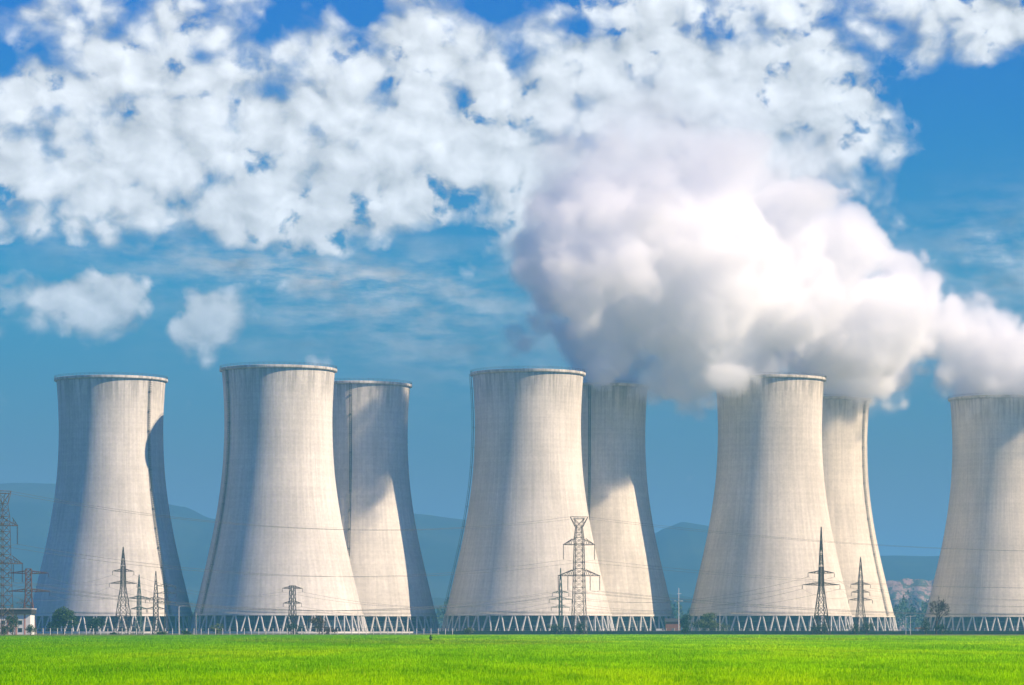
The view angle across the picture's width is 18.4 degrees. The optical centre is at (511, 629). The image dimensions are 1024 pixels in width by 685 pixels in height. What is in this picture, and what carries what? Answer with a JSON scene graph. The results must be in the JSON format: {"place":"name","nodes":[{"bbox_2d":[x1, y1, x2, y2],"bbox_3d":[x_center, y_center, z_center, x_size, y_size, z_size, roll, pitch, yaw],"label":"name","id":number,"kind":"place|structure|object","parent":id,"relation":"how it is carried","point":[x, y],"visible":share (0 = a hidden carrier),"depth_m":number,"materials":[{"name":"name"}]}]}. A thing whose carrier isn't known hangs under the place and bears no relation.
{"place":"outdoors","nodes":[
{"label":"outdoors","id":0,"kind":"place"},
{"bbox_2d":[0,593,692,630],"bbox_3d":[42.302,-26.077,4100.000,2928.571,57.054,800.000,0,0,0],"label":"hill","id":1,"kind":"structure","parent":0,"point":[441,601],"depth_m":4078.25,"materials":[{"name":"green plant"}]},
{"bbox_2d":[0,483,938,601],"bbox_3d":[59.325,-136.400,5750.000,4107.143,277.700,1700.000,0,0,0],"label":"hill","id":2,"kind":"structure","parent":0,"point":[682,551],"depth_m":5634.32,"materials":[{"name":"blue"}]},
{"bbox_2d":[886,578,933,630],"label":"hill quarry face","id":3,"kind":"object","parent":2,"relation":"attached to","point":[913,586],"visible":0.18,"depth_m":3696.12},
{"bbox_2d":[4,633,1004,643],"bbox_3d":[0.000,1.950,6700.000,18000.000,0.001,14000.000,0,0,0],"label":"ground","id":4,"kind":"structure","parent":0,"point":[68,634],"depth_m":1399.51,"materials":[{"name":"green plant"}]},
{"bbox_2d":[0,626,8,634],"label":"shrub","id":5,"kind":"object","parent":4,"relation":"on","point":[5,631],"visible":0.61,"depth_m":979.70,"materials":[{"name":"green plant"}]},
{"bbox_2d":[5,615,18,633],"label":"leafy tree","id":6,"kind":"object","parent":4,"relation":"on","point":[11,621],"visible":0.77,"depth_m":984.36,"materials":[{"name":"green plant"}]},
{"bbox_2d":[0,608,35,634],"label":"white building","id":7,"kind":"structure","parent":4,"relation":"on","point":[26,617],"depth_m":1005.00,"materials":[{"name":"paint"}]},
{"bbox_2d":[15,599,36,607],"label":"leafy tree","id":8,"kind":"object","parent":4,"relation":"on","point":[22,602],"visible":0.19,"depth_m":1299.35,"materials":[{"name":"green plant"}]},
{"bbox_2d":[7,568,49,634],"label":"lattice pylon","id":9,"kind":"object","parent":4,"relation":"on","point":[30,595],"visible":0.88,"depth_m":1019.09,"materials":[{"name":"grey metal"}]},
{"bbox_2d":[16,587,108,600],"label":"overhead wire","id":10,"kind":"object","parent":9,"relation":"attached to","point":[54,600],"visible":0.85,"depth_m":1056.99,"materials":[{"name":"grey metal"}]},
{"bbox_2d":[25,624,35,634],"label":"shrub","id":11,"kind":"object","parent":4,"relation":"on","point":[30,628],"visible":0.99,"depth_m":989.58,"materials":[{"name":"green plant"}]},
{"bbox_2d":[46,621,59,634],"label":"leafy tree","id":12,"kind":"object","parent":4,"relation":"on","point":[53,628],"visible":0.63,"depth_m":1119.22,"materials":[{"name":"green plant"}]},
{"bbox_2d":[50,606,79,634],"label":"leafy tree","id":13,"kind":"object","parent":4,"relation":"on","point":[65,614],"visible":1,"depth_m":1078.81,"materials":[{"name":"green plant"}]},
{"bbox_2d":[84,617,108,634],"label":"leafy tree","id":14,"kind":"object","parent":4,"relation":"on","point":[95,622],"visible":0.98,"depth_m":1129.35,"materials":[{"name":"green plant"}]},
{"bbox_2d":[33,372,193,632],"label":"cooling tower","id":15,"kind":"structure","parent":4,"relation":"on","point":[110,451],"depth_m":1445.58,"materials":[{"name":"concrete"}]},
{"bbox_2d":[109,547,136,634],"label":"lattice pylon","id":16,"kind":"object","parent":4,"relation":"on","point":[123,573],"visible":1,"depth_m":1111.62,"materials":[{"name":"metal"}]},
{"bbox_2d":[128,575,149,633],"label":"lattice pylon","id":17,"kind":"object","parent":4,"relation":"on","point":[138,607],"visible":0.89,"depth_m":1179.74,"materials":[{"name":"grey metal"}]},
{"bbox_2d":[145,571,166,633],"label":"lattice pylon","id":18,"kind":"object","parent":4,"relation":"on","point":[157,610],"visible":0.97,"depth_m":1149.31,"materials":[{"name":"metal"}]},
{"bbox_2d":[155,583,176,633],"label":"lattice pylon","id":19,"kind":"object","parent":4,"relation":"on","point":[164,586],"visible":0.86,"depth_m":1199.52,"materials":[{"name":"metal"}]},
{"bbox_2d":[209,623,223,633],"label":"shrub","id":20,"kind":"object","parent":4,"relation":"on","point":[214,627],"visible":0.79,"depth_m":1079.50,"materials":[{"name":"green plant"}]},
{"bbox_2d":[33,628,452,634],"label":"post fence","id":21,"kind":"object","parent":4,"relation":"on","point":[244,631],"visible":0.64,"depth_m":1010.00,"materials":[{"name":"concrete"}]},
{"bbox_2d":[190,362,369,632],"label":"cooling tower","id":22,"kind":"structure","parent":4,"relation":"on","point":[278,465],"depth_m":1436.60,"materials":[{"name":"concrete"}]},
{"bbox_2d":[282,585,302,633],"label":"lattice pylon","id":23,"kind":"object","parent":4,"relation":"on","point":[294,587],"visible":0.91,"depth_m":1189.61,"materials":[{"name":"metal"}]},
{"bbox_2d":[285,592,550,607],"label":"overhead wire","id":24,"kind":"object","parent":23,"relation":"attached to","point":[428,607],"visible":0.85,"depth_m":1192.40,"materials":[{"name":"grey metal"}]},
{"bbox_2d":[305,603,569,617],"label":"overhead wire","id":25,"kind":"object","parent":23,"relation":"attached to","point":[455,617],"visible":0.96,"depth_m":1197.16,"materials":[{"name":"grey metal"}]},
{"bbox_2d":[309,593,567,607],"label":"overhead wire","id":26,"kind":"object","parent":23,"relation":"attached to","point":[439,607],"visible":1,"depth_m":1196.69,"materials":[{"name":"grey metal"}]},
{"bbox_2d":[284,623,306,633],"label":"shrub","id":27,"kind":"object","parent":4,"relation":"on","point":[294,626],"visible":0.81,"depth_m":1039.10,"materials":[{"name":"green plant"}]},
{"bbox_2d":[307,616,326,633],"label":"leafy tree","id":28,"kind":"object","parent":4,"relation":"on","point":[319,623],"visible":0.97,"depth_m":1059.51,"materials":[{"name":"green plant"}]},
{"bbox_2d":[318,627,340,633],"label":"shrub","id":29,"kind":"object","parent":4,"relation":"on","point":[327,629],"visible":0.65,"depth_m":1029.30,"materials":[{"name":"green plant"}]},
{"bbox_2d":[332,378,439,632],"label":"cooling tower","id":30,"kind":"structure","parent":4,"relation":"on","point":[370,438],"depth_m":1511.69,"materials":[{"name":"concrete"}]},
{"bbox_2d":[436,597,448,630],"bbox_3d":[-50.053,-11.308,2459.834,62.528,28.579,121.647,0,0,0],"label":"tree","id":31,"kind":"object","parent":4,"relation":"on","point":[439,613],"visible":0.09,"depth_m":2428.70,"materials":[{"name":"green plant"}]},
{"bbox_2d":[464,627,475,633],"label":"shrub","id":32,"kind":"object","parent":4,"relation":"on","point":[468,629],"visible":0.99,"depth_m":1088.94,"materials":[{"name":"green plant"}]},
{"bbox_2d":[438,366,614,632],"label":"cooling tower","id":33,"kind":"structure","parent":4,"relation":"on","point":[527,468],"depth_m":1498.99,"materials":[{"name":"concrete"}]},
{"bbox_2d":[546,624,565,633],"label":"shrub","id":34,"kind":"object","parent":4,"relation":"on","point":[554,627],"visible":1,"depth_m":1089.47,"materials":[{"name":"green plant"}]},
{"bbox_2d":[549,568,571,630],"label":"lattice pylon","id":35,"kind":"object","parent":4,"relation":"on","point":[562,606],"visible":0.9,"depth_m":1199.60,"materials":[{"name":"grey metal"}]},
{"bbox_2d":[287,603,546,617],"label":"overhead wire","id":36,"kind":"object","parent":35,"relation":"attached to","point":[434,617],"visible":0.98,"depth_m":1194.25,"materials":[{"name":"grey metal"}]},
{"bbox_2d":[558,516,599,634],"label":"lattice pylon","id":37,"kind":"object","parent":4,"relation":"on","point":[579,559],"visible":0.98,"depth_m":1095.30,"materials":[{"name":"metal"}]},
{"bbox_2d":[569,560,979,587],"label":"overhead wire","id":38,"kind":"object","parent":37,"relation":"attached to","point":[770,578],"visible":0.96,"depth_m":1169.18,"materials":[{"name":"grey metal"}]},
{"bbox_2d":[576,517,1005,550],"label":"overhead wire","id":39,"kind":"object","parent":37,"relation":"attached to","point":[791,539],"visible":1,"depth_m":1180.79,"materials":[{"name":"grey metal"}]},
{"bbox_2d":[565,591,1018,614],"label":"overhead wire","id":40,"kind":"object","parent":37,"relation":"attached to","point":[782,608],"visible":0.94,"depth_m":1169.33,"materials":[{"name":"grey metal"}]},
{"bbox_2d":[596,591,987,614],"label":"overhead wire","id":41,"kind":"object","parent":37,"relation":"attached to","point":[791,607],"visible":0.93,"depth_m":1170.34,"materials":[{"name":"grey metal"}]},
{"bbox_2d":[575,591,1023,614],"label":"overhead wire","id":42,"kind":"object","parent":37,"relation":"attached to","point":[807,609],"visible":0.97,"depth_m":1176.34,"materials":[{"name":"grey metal"}]},
{"bbox_2d":[599,560,1001,587],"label":"overhead wire","id":43,"kind":"object","parent":37,"relation":"attached to","point":[797,578],"visible":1,"depth_m":1171.24,"materials":[{"name":"grey metal"}]},
{"bbox_2d":[592,517,1017,550],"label":"overhead wire","id":44,"kind":"object","parent":37,"relation":"attached to","point":[806,539],"visible":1,"depth_m":1176.65,"materials":[{"name":"grey metal"}]},
{"bbox_2d":[605,591,1006,614],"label":"overhead wire","id":45,"kind":"object","parent":37,"relation":"attached to","point":[819,608],"visible":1,"depth_m":1175.28,"materials":[{"name":"grey metal"}]},
{"bbox_2d":[575,622,584,634],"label":"shrub","id":46,"kind":"object","parent":4,"relation":"on","point":[579,628],"visible":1,"depth_m":1079.55,"materials":[{"name":"green plant"}]},
{"bbox_2d":[556,380,674,630],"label":"cooling tower","id":47,"kind":"structure","parent":4,"relation":"on","point":[613,418],"depth_m":1569.79,"materials":[{"name":"concrete"}]},
{"bbox_2d":[664,619,680,630],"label":"brick shed","id":48,"kind":"structure","parent":4,"relation":"on","point":[671,623],"depth_m":1330.00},
{"bbox_2d":[677,588,680,630],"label":"utility pole","id":49,"kind":"object","parent":4,"relation":"on","point":[678,593],"visible":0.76,"depth_m":1179.93,"materials":[{"name":"grey metal"}]},
{"bbox_2d":[670,601,689,630],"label":"woodland","id":50,"kind":"object","parent":4,"relation":"on","point":[675,613],"visible":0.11,"depth_m":2332.69,"materials":[{"name":"green plant"}]},
{"bbox_2d":[679,614,690,627],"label":"leafy tree","id":51,"kind":"object","parent":4,"relation":"on","point":[683,622],"visible":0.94,"depth_m":1299.66,"materials":[{"name":"green plant"}]},
{"bbox_2d":[681,626,689,633],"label":"shrub","id":52,"kind":"object","parent":4,"relation":"on","point":[685,629],"visible":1,"depth_m":1119.61,"materials":[{"name":"green plant"}]},
{"bbox_2d":[690,612,727,630],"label":"leafy tree","id":53,"kind":"object","parent":4,"relation":"on","point":[707,622],"visible":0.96,"depth_m":1238.15,"materials":[{"name":"green plant"}]},
{"bbox_2d":[440,631,1023,634],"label":"fence","id":54,"kind":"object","parent":4,"relation":"on","point":[735,632],"depth_m":1130.00,"materials":[{"name":"grey metal"}]},
{"bbox_2d":[440,628,1023,630],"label":"post fence","id":55,"kind":"object","parent":4,"relation":"on","point":[724,628],"visible":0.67,"depth_m":1140.00,"materials":[{"name":"concrete"}]},
{"bbox_2d":[688,372,854,630],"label":"cooling tower","id":56,"kind":"structure","parent":4,"relation":"on","point":[769,481],"depth_m":1556.54,"materials":[{"name":"concrete"}]},
{"bbox_2d":[808,624,831,634],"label":"shrub","id":57,"kind":"object","parent":4,"relation":"on","point":[819,626],"visible":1,"depth_m":1045.02,"materials":[{"name":"green plant"}]},
{"bbox_2d":[802,527,838,634],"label":"lattice pylon","id":58,"kind":"object","parent":4,"relation":"on","point":[820,572],"visible":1,"depth_m":1049.56,"materials":[{"name":"metal"}]},
{"bbox_2d":[552,589,799,610],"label":"overhead wire","id":59,"kind":"object","parent":58,"relation":"attached to","point":[681,609],"visible":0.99,"depth_m":1114.71,"materials":[{"name":"grey metal"}]},
{"bbox_2d":[560,578,802,602],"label":"overhead wire","id":60,"kind":"object","parent":58,"relation":"attached to","point":[669,601],"visible":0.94,"depth_m":1137.96,"materials":[{"name":"grey metal"}]},
{"bbox_2d":[570,577,832,602],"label":"overhead wire","id":61,"kind":"object","parent":58,"relation":"attached to","point":[703,600],"visible":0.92,"depth_m":1123.21,"materials":[{"name":"grey metal"}]},
{"bbox_2d":[575,589,837,610],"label":"overhead wire","id":62,"kind":"object","parent":58,"relation":"attached to","point":[712,609],"visible":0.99,"depth_m":1117.11,"materials":[{"name":"grey metal"}]},
{"bbox_2d":[846,623,861,634],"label":"shrub","id":63,"kind":"object","parent":4,"relation":"on","point":[855,629],"visible":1,"depth_m":1100.09,"materials":[{"name":"green plant"}]},
{"bbox_2d":[822,394,897,630],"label":"cooling tower","id":64,"kind":"structure","parent":4,"relation":"on","point":[844,440],"depth_m":1630.27,"materials":[{"name":"concrete"}]},
{"bbox_2d":[848,557,872,630],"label":"lattice pylon","id":65,"kind":"object","parent":4,"relation":"on","point":[861,591],"visible":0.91,"depth_m":1174.59,"materials":[{"name":"metal"}]},
{"bbox_2d":[859,622,875,634],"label":"shrub","id":66,"kind":"object","parent":4,"relation":"on","point":[868,626],"visible":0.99,"depth_m":1109.95,"materials":[{"name":"green plant"}]},
{"bbox_2d":[889,590,929,630],"bbox_3d":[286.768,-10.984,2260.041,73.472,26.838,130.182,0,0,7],"label":"woodland","id":67,"kind":"object","parent":4,"relation":"on","point":[916,619],"visible":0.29,"depth_m":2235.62,"materials":[{"name":"green plant"}]},
{"bbox_2d":[919,617,931,633],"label":"shrub","id":68,"kind":"object","parent":4,"relation":"on","point":[926,624],"visible":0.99,"depth_m":1079.80,"materials":[{"name":"green plant"}]},
{"bbox_2d":[929,596,949,633],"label":"bare tree","id":69,"kind":"object","parent":4,"relation":"on","point":[942,606],"visible":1,"depth_m":1091.69,"materials":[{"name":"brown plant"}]},
{"bbox_2d":[933,624,952,633],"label":"shrub","id":70,"kind":"object","parent":4,"relation":"on","point":[940,627],"visible":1,"depth_m":1074.57,"materials":[{"name":"green plant"}]},
{"bbox_2d":[923,392,1023,630],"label":"cooling tower","id":71,"kind":"structure","parent":4,"relation":"on","point":[985,513],"depth_m":1639.93,"materials":[{"name":"concrete"}]},
{"bbox_2d":[0,634,1023,684],"bbox_3d":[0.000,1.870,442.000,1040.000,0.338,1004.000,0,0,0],"label":"field","id":72,"kind":"structure","parent":0,"point":[577,640],"depth_m":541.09,"materials":[{"name":"green plant"}]},
{"bbox_2d":[0,490,22,635],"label":"lattice pylon","id":73,"kind":"object","parent":72,"relation":"on","point":[10,577],"visible":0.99,"depth_m":895.14,"materials":[{"name":"metal"}]},
{"bbox_2d":[0,584,553,610],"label":"overhead wire","id":74,"kind":"object","parent":73,"relation":"attached to","point":[252,609],"visible":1,"depth_m":966.58,"materials":[{"name":"grey metal"}]},
{"bbox_2d":[2,583,563,610],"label":"overhead wire","id":75,"kind":"object","parent":73,"relation":"attached to","point":[260,609],"visible":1,"depth_m":987.98,"materials":[{"name":"grey metal"}]},
{"bbox_2d":[4,492,564,529],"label":"overhead wire","id":76,"kind":"object","parent":73,"relation":"attached to","point":[267,526],"visible":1,"depth_m":973.25,"materials":[{"name":"grey metal"}]},
{"bbox_2d":[11,547,558,576],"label":"overhead wire","id":77,"kind":"object","parent":73,"relation":"attached to","point":[278,575],"visible":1,"depth_m":988.52,"materials":[{"name":"grey metal"}]},
{"bbox_2d":[12,491,583,529],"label":"overhead wire","id":78,"kind":"object","parent":73,"relation":"attached to","point":[276,526],"visible":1,"depth_m":970.41,"materials":[{"name":"grey metal"}]},
{"bbox_2d":[15,582,586,610],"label":"overhead wire","id":79,"kind":"object","parent":73,"relation":"attached to","point":[279,609],"visible":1,"depth_m":978.80,"materials":[{"name":"grey metal"}]},
{"bbox_2d":[18,544,590,576],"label":"overhead wire","id":80,"kind":"object","parent":73,"relation":"attached to","point":[294,575],"visible":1,"depth_m":978.09,"materials":[{"name":"grey metal"}]},
{"bbox_2d":[23,582,595,610],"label":"overhead wire","id":81,"kind":"object","parent":73,"relation":"attached to","point":[287,609],"visible":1,"depth_m":991.23,"materials":[{"name":"grey metal"}]},
{"bbox_2d":[0,0,1023,555],"label":"sky","id":82,"kind":"structure","parent":0,"point":[672,196],"materials":[{"name":"blue"}]},
{"bbox_2d":[206,634,1023,634],"bbox_3d":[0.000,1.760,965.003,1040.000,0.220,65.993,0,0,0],"label":"verge","id":83,"kind":"structure","parent":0,"point":[517,634],"depth_m":966.86,"materials":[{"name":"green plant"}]},
{"bbox_2d":[156,631,166,634],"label":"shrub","id":84,"kind":"object","parent":83,"relation":"on","point":[162,633],"visible":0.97,"depth_m":974.10,"materials":[{"name":"green plant"}]},
{"bbox_2d":[181,630,191,634],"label":"shrub","id":85,"kind":"object","parent":83,"relation":"on","point":[186,632],"visible":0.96,"depth_m":971.36,"materials":[{"name":"green plant"}]}
]}

